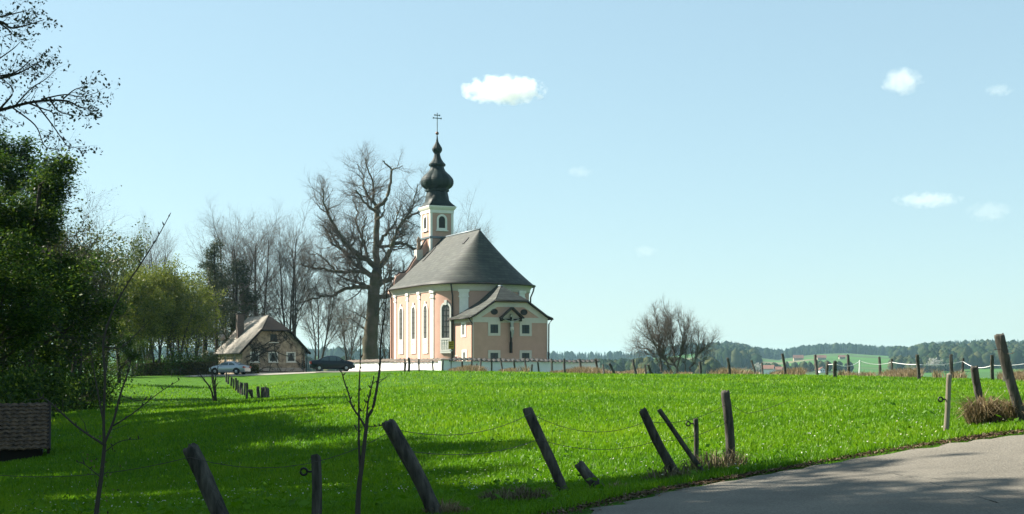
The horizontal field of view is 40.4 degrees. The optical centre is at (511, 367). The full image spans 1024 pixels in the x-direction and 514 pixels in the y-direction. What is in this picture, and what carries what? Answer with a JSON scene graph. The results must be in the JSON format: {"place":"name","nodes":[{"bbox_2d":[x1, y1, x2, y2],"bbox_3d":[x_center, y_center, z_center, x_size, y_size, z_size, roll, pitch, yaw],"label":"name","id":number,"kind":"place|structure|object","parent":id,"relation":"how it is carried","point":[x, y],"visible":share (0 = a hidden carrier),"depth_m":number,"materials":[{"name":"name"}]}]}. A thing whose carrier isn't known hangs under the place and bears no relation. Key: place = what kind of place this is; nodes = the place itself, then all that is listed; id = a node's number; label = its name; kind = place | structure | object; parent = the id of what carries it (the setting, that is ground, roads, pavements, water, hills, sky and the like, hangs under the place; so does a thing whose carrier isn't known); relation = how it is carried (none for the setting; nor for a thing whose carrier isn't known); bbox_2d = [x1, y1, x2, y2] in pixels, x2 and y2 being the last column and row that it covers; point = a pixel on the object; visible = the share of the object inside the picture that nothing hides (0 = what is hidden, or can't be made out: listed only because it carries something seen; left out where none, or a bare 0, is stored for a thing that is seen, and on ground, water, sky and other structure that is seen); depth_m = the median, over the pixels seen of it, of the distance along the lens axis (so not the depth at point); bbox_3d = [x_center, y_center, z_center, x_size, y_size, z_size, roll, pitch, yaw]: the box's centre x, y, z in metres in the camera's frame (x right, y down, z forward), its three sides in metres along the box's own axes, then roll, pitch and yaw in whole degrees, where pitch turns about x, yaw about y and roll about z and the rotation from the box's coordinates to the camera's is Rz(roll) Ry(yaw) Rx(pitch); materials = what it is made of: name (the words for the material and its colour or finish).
{"place":"outdoors","nodes":[
{"label":"outdoors","id":0,"kind":"place"},
{"bbox_2d":[181,370,401,376],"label":"path","id":1,"kind":"structure","parent":0,"point":[290,373],"depth_m":141.08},
{"bbox_2d":[209,361,250,374],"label":"parked car","id":2,"kind":"object","parent":1,"relation":"on","point":[235,368],"visible":0.94,"depth_m":142.21,"materials":[{"name":"silver metal"}]},
{"bbox_2d":[309,356,354,370],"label":"parked car","id":3,"kind":"object","parent":1,"relation":"on","point":[330,362],"visible":0.99,"depth_m":140.19,"materials":[{"name":"black paint"}]},
{"bbox_2d":[0,353,1023,513],"bbox_3d":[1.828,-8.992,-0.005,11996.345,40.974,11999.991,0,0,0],"label":"ground","id":4,"kind":"structure","parent":0,"point":[259,380],"depth_m":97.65,"materials":[{"name":"green plant"}]},
{"bbox_2d":[0,362,36,403],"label":"shrub","id":5,"kind":"object","parent":4,"relation":"on","point":[5,384],"visible":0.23,"depth_m":52.12,"materials":[{"name":"green plant"}]},
{"bbox_2d":[0,402,50,461],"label":"tiled shed","id":6,"kind":"structure","parent":4,"relation":"on","point":[25,430],"depth_m":40.61,"materials":[{"name":"black tile"}]},
{"bbox_2d":[0,354,65,416],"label":"shrub","id":7,"kind":"object","parent":4,"relation":"on","point":[25,386],"visible":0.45,"depth_m":59.91,"materials":[{"name":"green plant"}]},
{"bbox_2d":[0,120,91,376],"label":"dark leafy tree","id":8,"kind":"object","parent":4,"relation":"on","point":[18,324],"visible":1,"depth_m":61.82,"materials":[{"name":"green plant"}]},
{"bbox_2d":[0,125,92,371],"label":"dark leafy tree","id":9,"kind":"object","parent":4,"relation":"on","point":[13,155],"visible":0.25,"depth_m":83.08,"materials":[{"name":"green plant"}]},
{"bbox_2d":[1,354,93,415],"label":"shrub","id":10,"kind":"object","parent":4,"relation":"on","point":[48,390],"visible":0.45,"depth_m":65.85,"materials":[{"name":"green plant"}]},
{"bbox_2d":[1,118,95,403],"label":"budding tree","id":11,"kind":"object","parent":4,"relation":"on","point":[60,224],"visible":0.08,"depth_m":89.27,"materials":[{"name":"green plant"}]},
{"bbox_2d":[0,0,119,169],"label":"roadside beech","id":12,"kind":"object","parent":4,"relation":"on","point":[35,68],"visible":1,"depth_m":15.50,"materials":[{"name":"brown plant"}]},
{"bbox_2d":[0,147,134,395],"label":"dark leafy tree","id":13,"kind":"object","parent":4,"relation":"on","point":[40,211],"visible":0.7,"depth_m":71.93,"materials":[{"name":"green plant"}]},
{"bbox_2d":[40,367,102,412],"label":"shrub","id":14,"kind":"object","parent":4,"relation":"on","point":[74,394],"visible":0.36,"depth_m":75.94,"materials":[{"name":"green plant"}]},
{"bbox_2d":[21,223,126,379],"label":"dark leafy tree","id":15,"kind":"object","parent":4,"relation":"on","point":[114,330],"visible":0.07,"depth_m":92.40,"materials":[{"name":"green plant"}]},
{"bbox_2d":[20,171,134,374],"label":"budding tree","id":16,"kind":"object","parent":4,"relation":"on","point":[72,249],"visible":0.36,"depth_m":79.55,"materials":[{"name":"green plant"}]},
{"bbox_2d":[40,199,138,407],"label":"budding tree","id":17,"kind":"object","parent":4,"relation":"on","point":[112,260],"visible":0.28,"depth_m":87.70,"materials":[{"name":"green plant"}]},
{"bbox_2d":[58,355,120,410],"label":"shrub","id":18,"kind":"object","parent":4,"relation":"on","point":[93,392],"visible":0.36,"depth_m":83.76,"materials":[{"name":"green plant"}]},
{"bbox_2d":[68,276,118,381],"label":"dark leafy tree","id":19,"kind":"object","parent":4,"relation":"on","point":[100,366],"visible":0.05,"depth_m":99.68,"materials":[{"name":"green plant"}]},
{"bbox_2d":[22,213,179,513],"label":"sapling","id":20,"kind":"object","parent":4,"relation":"on","point":[101,474],"visible":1,"depth_m":12.99,"materials":[{"name":"brown"}]},
{"bbox_2d":[64,216,151,394],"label":"budding tree","id":21,"kind":"object","parent":4,"relation":"on","point":[139,257],"visible":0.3,"depth_m":98.22,"materials":[{"name":"green plant"}]},
{"bbox_2d":[82,365,149,402],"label":"shrub","id":22,"kind":"object","parent":4,"relation":"on","point":[109,384],"visible":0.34,"depth_m":95.99,"materials":[{"name":"green plant"}]},
{"bbox_2d":[93,288,152,382],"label":"dark leafy tree","id":23,"kind":"object","parent":4,"relation":"on","point":[131,356],"visible":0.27,"depth_m":117.88,"materials":[{"name":"green plant"}]},
{"bbox_2d":[102,351,151,377],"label":"shrub","id":24,"kind":"object","parent":4,"relation":"on","point":[124,372],"visible":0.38,"depth_m":139.76,"materials":[{"name":"green plant"}]},
{"bbox_2d":[104,255,157,374],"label":"spring tree","id":25,"kind":"object","parent":4,"relation":"on","point":[120,290],"visible":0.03,"depth_m":149.99,"materials":[{"name":"green plant"}]},
{"bbox_2d":[126,259,155,362],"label":"spring tree","id":26,"kind":"object","parent":4,"relation":"on","point":[150,328],"visible":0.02,"depth_m":168.19,"materials":[{"name":"green plant"}]},
{"bbox_2d":[104,210,183,362],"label":"bare tree","id":27,"kind":"object","parent":4,"relation":"on","point":[156,253],"visible":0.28,"depth_m":171.04,"materials":[{"name":"brown plant"}]},
{"bbox_2d":[106,264,184,375],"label":"spring tree","id":28,"kind":"object","parent":4,"relation":"on","point":[147,305],"visible":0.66,"depth_m":144.47,"materials":[{"name":"green plant"}]},
{"bbox_2d":[121,260,193,362],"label":"spring tree","id":29,"kind":"object","parent":4,"relation":"on","point":[161,282],"visible":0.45,"depth_m":149.40,"materials":[{"name":"green plant"}]},
{"bbox_2d":[136,361,215,375],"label":"clipped hedge","id":30,"kind":"object","parent":4,"relation":"on","point":[151,366],"visible":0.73,"depth_m":147.32,"materials":[{"name":"green plant"}]},
{"bbox_2d":[153,346,199,375],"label":"shrub","id":31,"kind":"object","parent":4,"relation":"on","point":[178,361],"visible":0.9,"depth_m":147.03,"materials":[{"name":"green plant"}]},
{"bbox_2d":[146,267,206,357],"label":"spring tree","id":32,"kind":"object","parent":4,"relation":"on","point":[172,343],"visible":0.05,"depth_m":159.06,"materials":[{"name":"green plant"}]},
{"bbox_2d":[145,254,220,360],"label":"spring tree","id":33,"kind":"object","parent":4,"relation":"on","point":[187,297],"visible":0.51,"depth_m":151.03,"materials":[{"name":"green plant"}]},
{"bbox_2d":[182,350,209,361],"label":"shrub","id":34,"kind":"object","parent":4,"relation":"on","point":[196,359],"visible":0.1,"depth_m":150.31,"materials":[{"name":"green plant"}]},
{"bbox_2d":[166,266,228,360],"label":"spring tree","id":35,"kind":"object","parent":4,"relation":"on","point":[197,343],"visible":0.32,"depth_m":160.17,"materials":[{"name":"green plant"}]},
{"bbox_2d":[162,263,239,358],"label":"tree","id":36,"kind":"object","parent":4,"relation":"on","point":[211,337],"visible":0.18,"depth_m":180.15,"materials":[{"name":"green plant"}]},
{"bbox_2d":[183,442,228,513],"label":"fence post","id":37,"kind":"object","parent":4,"relation":"on","point":[208,488],"visible":0.99,"depth_m":13.46,"materials":[{"name":"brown wood"}]},
{"bbox_2d":[192,361,220,400],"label":"dead shrub","id":38,"kind":"object","parent":4,"relation":"on","point":[214,386],"visible":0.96,"depth_m":82.08,"materials":[{"name":"brown plant"}]},
{"bbox_2d":[200,348,222,365],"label":"shrub","id":39,"kind":"object","parent":4,"relation":"on","point":[214,358],"visible":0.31,"depth_m":159.86,"materials":[{"name":"green plant"}]},
{"bbox_2d":[190,237,244,362],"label":"conifer","id":40,"kind":"object","parent":4,"relation":"on","point":[212,253],"visible":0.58,"depth_m":175.07,"materials":[{"name":"green plant"}]},
{"bbox_2d":[202,257,265,344],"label":"conifer","id":41,"kind":"object","parent":4,"relation":"on","point":[238,268],"visible":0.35,"depth_m":182.82,"materials":[{"name":"green plant"}]},
{"bbox_2d":[173,195,295,337],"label":"bare tree","id":42,"kind":"object","parent":4,"relation":"on","point":[235,250],"visible":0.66,"depth_m":185.73,"materials":[{"name":"brown plant"}]},
{"bbox_2d":[192,195,306,321],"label":"bare tree","id":43,"kind":"object","parent":4,"relation":"on","point":[255,257],"visible":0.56,"depth_m":188.68,"materials":[{"name":"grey plant"}]},
{"bbox_2d":[246,364,259,373],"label":"clipped hedge","id":44,"kind":"object","parent":4,"relation":"on","point":[254,369],"visible":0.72,"depth_m":160.75,"materials":[{"name":"green plant"}]},
{"bbox_2d":[215,313,310,373],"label":"old house","id":45,"kind":"structure","parent":4,"relation":"on","point":[235,347],"depth_m":168.72,"materials":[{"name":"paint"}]},
{"bbox_2d":[245,331,304,371],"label":"wall creeper","id":46,"kind":"object","parent":45,"relation":"attached to","point":[264,351],"depth_m":167.80,"materials":[{"name":"brown"}]},
{"bbox_2d":[286,352,295,362],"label":"window","id":47,"kind":"structure","parent":45,"relation":"in","point":[288,360],"depth_m":168.95,"materials":[{"name":"white paint"}]},
{"bbox_2d":[240,195,340,334],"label":"bare tree","id":48,"kind":"object","parent":4,"relation":"on","point":[293,280],"visible":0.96,"depth_m":187.00,"materials":[{"name":"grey plant"}]},
{"bbox_2d":[300,454,321,513],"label":"fence post","id":49,"kind":"object","parent":4,"relation":"on","point":[316,471],"visible":1,"depth_m":14.18,"materials":[{"name":"brown wood"}]},
{"bbox_2d":[291,253,354,371],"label":"bare tree","id":50,"kind":"object","parent":4,"relation":"on","point":[307,329],"visible":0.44,"depth_m":204.07,"materials":[{"name":"brown plant"}]},
{"bbox_2d":[324,289,366,360],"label":"bare tree","id":51,"kind":"object","parent":4,"relation":"on","point":[348,332],"visible":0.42,"depth_m":214.88,"materials":[{"name":"brown plant"}]},
{"bbox_2d":[273,139,428,362],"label":"giant lime tree","id":52,"kind":"object","parent":4,"relation":"on","point":[372,323],"visible":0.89,"depth_m":191.00,"materials":[{"name":"brown plant"}]},
{"bbox_2d":[339,288,387,513],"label":"sapling","id":53,"kind":"object","parent":4,"relation":"on","point":[361,457],"visible":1,"depth_m":11.99,"materials":[{"name":"brown plant"}]},
{"bbox_2d":[355,292,389,358],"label":"bare tree","id":54,"kind":"object","parent":4,"relation":"on","point":[383,337],"visible":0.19,"depth_m":223.66,"materials":[{"name":"brown plant"}]},
{"bbox_2d":[347,358,439,370],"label":"churchyard wall","id":55,"kind":"structure","parent":4,"relation":"on","point":[391,364],"depth_m":150.22,"materials":[{"name":"paint"}]},
{"bbox_2d":[382,419,442,513],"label":"fence post","id":56,"kind":"object","parent":4,"relation":"on","point":[408,458],"visible":0.98,"depth_m":14.42,"materials":[{"name":"brown wood"}]},
{"bbox_2d":[0,432,389,476],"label":"fence wire","id":57,"kind":"object","parent":56,"relation":"attached to","point":[185,458],"visible":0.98,"depth_m":13.75,"materials":[{"name":"grey metal"}]},
{"bbox_2d":[385,190,499,257],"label":"bare tree","id":58,"kind":"object","parent":4,"relation":"on","point":[467,228],"visible":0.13,"depth_m":212.92,"materials":[{"name":"brown plant"}]},
{"bbox_2d":[437,358,449,369],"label":"wall pier","id":59,"kind":"structure","parent":4,"relation":"on","point":[446,364],"depth_m":137.68,"materials":[{"name":"paint"}]},
{"bbox_2d":[418,496,477,513],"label":"dry tussock","id":60,"kind":"object","parent":4,"relation":"on","point":[450,506],"visible":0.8,"depth_m":14.54,"materials":[{"name":"brown plant"}]},
{"bbox_2d":[387,113,553,361],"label":"church","id":61,"kind":"structure","parent":4,"relation":"on","point":[464,291],"depth_m":156.68,"materials":[{"name":"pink paint"}]},
{"bbox_2d":[399,304,403,353],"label":"window","id":62,"kind":"structure","parent":61,"relation":"in","point":[401,312],"depth_m":165.44,"materials":[{"name":"white paint"}]},
{"bbox_2d":[411,303,415,353],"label":"window","id":63,"kind":"structure","parent":61,"relation":"in","point":[413,310],"depth_m":161.84,"materials":[{"name":"white paint"}]},
{"bbox_2d":[422,215,427,231],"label":"belfry window","id":64,"kind":"structure","parent":61,"relation":"in","point":[425,219],"depth_m":170.65,"materials":[{"name":"white paint"}]},
{"bbox_2d":[423,301,427,353],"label":"window","id":65,"kind":"structure","parent":61,"relation":"in","point":[425,307],"depth_m":158.33,"materials":[{"name":"white paint"}]},
{"bbox_2d":[436,214,447,230],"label":"belfry window","id":66,"kind":"structure","parent":61,"relation":"in","point":[441,219],"depth_m":169.86,"materials":[{"name":"white paint"}]},
{"bbox_2d":[440,300,451,352],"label":"window","id":67,"kind":"structure","parent":61,"relation":"in","point":[445,309],"depth_m":155.19,"materials":[{"name":"white paint"}]},
{"bbox_2d":[488,322,499,335],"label":"window","id":68,"kind":"structure","parent":61,"relation":"in","point":[493,327],"depth_m":151.00,"materials":[{"name":"beige paint"}]},
{"bbox_2d":[488,350,499,361],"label":"window","id":69,"kind":"structure","parent":61,"relation":"in","point":[492,354],"depth_m":151.00,"materials":[{"name":"beige paint"}]},
{"bbox_2d":[499,307,523,352],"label":"wall crucifix","id":70,"kind":"object","parent":61,"relation":"attached to","point":[510,313],"depth_m":151.50,"materials":[{"name":"brown wood"}]},
{"bbox_2d":[519,322,531,335],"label":"window","id":71,"kind":"structure","parent":61,"relation":"in","point":[525,328],"depth_m":152.60,"materials":[{"name":"beige paint"}]},
{"bbox_2d":[519,350,531,361],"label":"window","id":72,"kind":"structure","parent":61,"relation":"in","point":[522,353],"depth_m":152.60,"materials":[{"name":"beige paint"}]},
{"bbox_2d":[0,376,989,511],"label":"meadow flowers","id":73,"kind":"object","parent":4,"relation":"on","point":[491,455],"visible":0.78,"depth_m":22.54,"materials":[{"name":"plant"}]},
{"bbox_2d":[0,378,1022,513],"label":"meadow weeds","id":74,"kind":"object","parent":4,"relation":"on","point":[460,491],"visible":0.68,"depth_m":19.20,"materials":[{"name":"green plant"}]},
{"bbox_2d":[474,482,556,501],"bbox_3d":[0.046,1.500,16.802,1.097,0.311,1.021,0,0,0],"label":"dead brush","id":75,"kind":"object","parent":4,"relation":"on","point":[530,494],"visible":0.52,"depth_m":16.75,"materials":[{"name":"brown plant"}]},
{"bbox_2d":[448,357,600,371],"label":"churchyard wall","id":76,"kind":"structure","parent":4,"relation":"on","point":[544,365],"depth_m":141.51,"materials":[{"name":"paint"}]},
{"bbox_2d":[523,407,567,490],"bbox_3d":[0.495,1.236,18.642,0.717,1.430,0.134,0,0,12],"label":"fence post","id":77,"kind":"object","parent":4,"relation":"on","point":[545,450],"visible":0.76,"depth_m":18.61,"materials":[{"name":"brown wood"}]},
{"bbox_2d":[94,339,1023,360],"bbox_3d":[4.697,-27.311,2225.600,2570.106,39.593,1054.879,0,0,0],"label":"forest","id":78,"kind":"object","parent":4,"relation":"on","point":[836,347],"visible":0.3,"depth_m":2255.38,"materials":[{"name":"green plant"}]},
{"bbox_2d":[575,460,603,486],"bbox_3d":[1.144,1.576,18.807,0.604,0.649,0.144,0,0,10],"label":"fence post","id":79,"kind":"object","parent":4,"relation":"on","point":[583,470],"visible":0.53,"depth_m":18.79,"materials":[{"name":"brown wood"}]},
{"bbox_2d":[639,407,679,474],"bbox_3d":[2.236,1.220,20.282,0.774,1.299,0.161,0,0,-6],"label":"fence post","id":80,"kind":"object","parent":4,"relation":"on","point":[662,451],"visible":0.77,"depth_m":20.21,"materials":[{"name":"brown wood"}]},
{"bbox_2d":[531,406,722,431],"bbox_3d":[1.777,0.727,20.012,4.303,0.355,0.042,0,0,-44],"label":"fence wire","id":81,"kind":"object","parent":80,"relation":"attached to","point":[620,429],"visible":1,"depth_m":19.80,"materials":[{"name":"grey metal"}]},
{"bbox_2d":[305,339,1023,373],"bbox_3d":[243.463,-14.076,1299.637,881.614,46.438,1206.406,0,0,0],"label":"valley trees","id":82,"kind":"object","parent":4,"relation":"on","point":[972,353],"visible":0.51,"depth_m":1252.77,"materials":[{"name":"green plant"}]},
{"bbox_2d":[641,462,702,479],"bbox_3d":[2.310,1.475,19.979,1.020,0.362,0.957,0,0,-25],"label":"dead brush","id":83,"kind":"object","parent":4,"relation":"on","point":[676,472],"visible":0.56,"depth_m":19.92,"materials":[{"name":"brown plant"}]},
{"bbox_2d":[618,296,727,373],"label":"bare tree","id":84,"kind":"object","parent":4,"relation":"on","point":[659,341],"visible":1,"depth_m":111.82,"materials":[{"name":"brown plant"}]},
{"bbox_2d":[657,409,704,470],"bbox_3d":[2.612,1.207,20.769,0.907,1.200,0.092,0,0,-7],"label":"fence post","id":85,"kind":"object","parent":4,"relation":"on","point":[689,453],"visible":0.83,"depth_m":20.73,"materials":[{"name":"brown wood"}]},
{"bbox_2d":[685,418,698,458],"bbox_3d":[2.933,1.322,22.448,0.261,1.024,0.140,0,0,-36],"label":"fence post","id":86,"kind":"object","parent":4,"relation":"on","point":[696,438],"visible":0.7,"depth_m":22.42,"materials":[{"name":"brown wood"}]},
{"bbox_2d":[678,445,750,469],"bbox_3d":[3.115,1.375,21.384,1.297,0.478,1.246,0,0,-24],"label":"dead brush","id":87,"kind":"object","parent":4,"relation":"on","point":[716,462],"visible":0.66,"depth_m":21.25,"materials":[{"name":"brown plant"}]},
{"bbox_2d":[721,389,734,458],"bbox_3d":[3.368,1.068,21.556,0.152,1.466,0.312,0,0,44],"label":"fence post","id":88,"kind":"object","parent":4,"relation":"on","point":[728,419],"visible":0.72,"depth_m":21.49,"materials":[{"name":"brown wood"}]},
{"bbox_2d":[413,422,726,454],"bbox_3d":[0.707,0.987,18.238,0.883,0.323,8.343,0,0,33],"label":"fence wire","id":89,"kind":"object","parent":88,"relation":"attached to","point":[557,444],"visible":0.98,"depth_m":18.67,"materials":[{"name":"grey metal"}]},
{"bbox_2d":[763,365,774,373],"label":"farmhouse","id":90,"kind":"object","parent":4,"relation":"on","point":[768,368],"visible":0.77,"depth_m":1126.66,"materials":[{"name":"white tile"}]},
{"bbox_2d":[537,428,1023,513],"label":"leaf litter","id":91,"kind":"object","parent":4,"relation":"on","point":[756,472],"visible":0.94,"depth_m":19.39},
{"bbox_2d":[825,362,828,374],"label":"fence post","id":92,"kind":"object","parent":4,"relation":"on","point":[827,368],"visible":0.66,"depth_m":99.64,"materials":[{"name":"brown wood"}]},
{"bbox_2d":[828,361,1021,367],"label":"fence tape","id":93,"kind":"object","parent":92,"relation":"attached to","point":[921,364],"visible":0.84,"depth_m":84.15,"materials":[{"name":"white fabric"}]},
{"bbox_2d":[915,354,920,378],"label":"fence post","id":94,"kind":"object","parent":4,"relation":"on","point":[918,366],"visible":0.81,"depth_m":75.81,"materials":[{"name":"brown wood"}]},
{"bbox_2d":[925,358,944,369],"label":"blossom tree","id":95,"kind":"object","parent":4,"relation":"on","point":[934,362],"visible":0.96,"depth_m":1148.66,"materials":[{"name":"white plant"}]},
{"bbox_2d":[937,373,951,430],"bbox_3d":[6.775,0.688,21.769,0.212,1.209,0.197,0,0,22],"label":"fence post","id":96,"kind":"object","parent":4,"relation":"on","point":[947,399],"visible":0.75,"depth_m":21.71,"materials":[{"name":"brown wood"}]},
{"bbox_2d":[970,366,983,399],"bbox_3d":[7.737,0.604,22.952,0.447,1.279,0.136,0,0,-29],"label":"fence post","id":97,"kind":"object","parent":4,"relation":"on","point":[976,382],"visible":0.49,"depth_m":22.86,"materials":[{"name":"brown wood"}]},
{"bbox_2d":[951,390,1011,425],"bbox_3d":[7.604,0.597,22.605,1.537,0.745,1.414,0,0,0],"label":"dry tussock","id":98,"kind":"object","parent":4,"relation":"on","point":[977,412],"visible":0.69,"depth_m":22.47,"materials":[{"name":"brown plant"}]},
{"bbox_2d":[990,355,993,379],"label":"fence post","id":99,"kind":"object","parent":4,"relation":"on","point":[991,366],"visible":0.88,"depth_m":75.80,"materials":[{"name":"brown wood"}]},
{"bbox_2d":[975,389,1023,421],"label":"dry tussock","id":100,"kind":"object","parent":4,"relation":"on","point":[1008,411],"visible":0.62,"depth_m":22.27,"materials":[{"name":"brown plant"}]},
{"bbox_2d":[994,333,1023,420],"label":"fence post","id":101,"kind":"object","parent":4,"relation":"on","point":[1007,369],"visible":0.91,"depth_m":22.17,"materials":[{"name":"brown wood"}]},
{"bbox_2d":[0,0,1023,356],"label":"sky","id":102,"kind":"structure","parent":0,"point":[787,174],"materials":[{"name":"blue"}]},
{"bbox_2d":[448,364,1023,380],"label":"dry grass","id":103,"kind":"structure","parent":0,"point":[911,373],"depth_m":98.69,"materials":[{"name":"brown plant"}]},
{"bbox_2d":[590,435,1023,513],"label":"road","id":104,"kind":"structure","parent":0,"point":[982,476],"depth_m":16.58,"materials":[{"name":"grey asphalt"}]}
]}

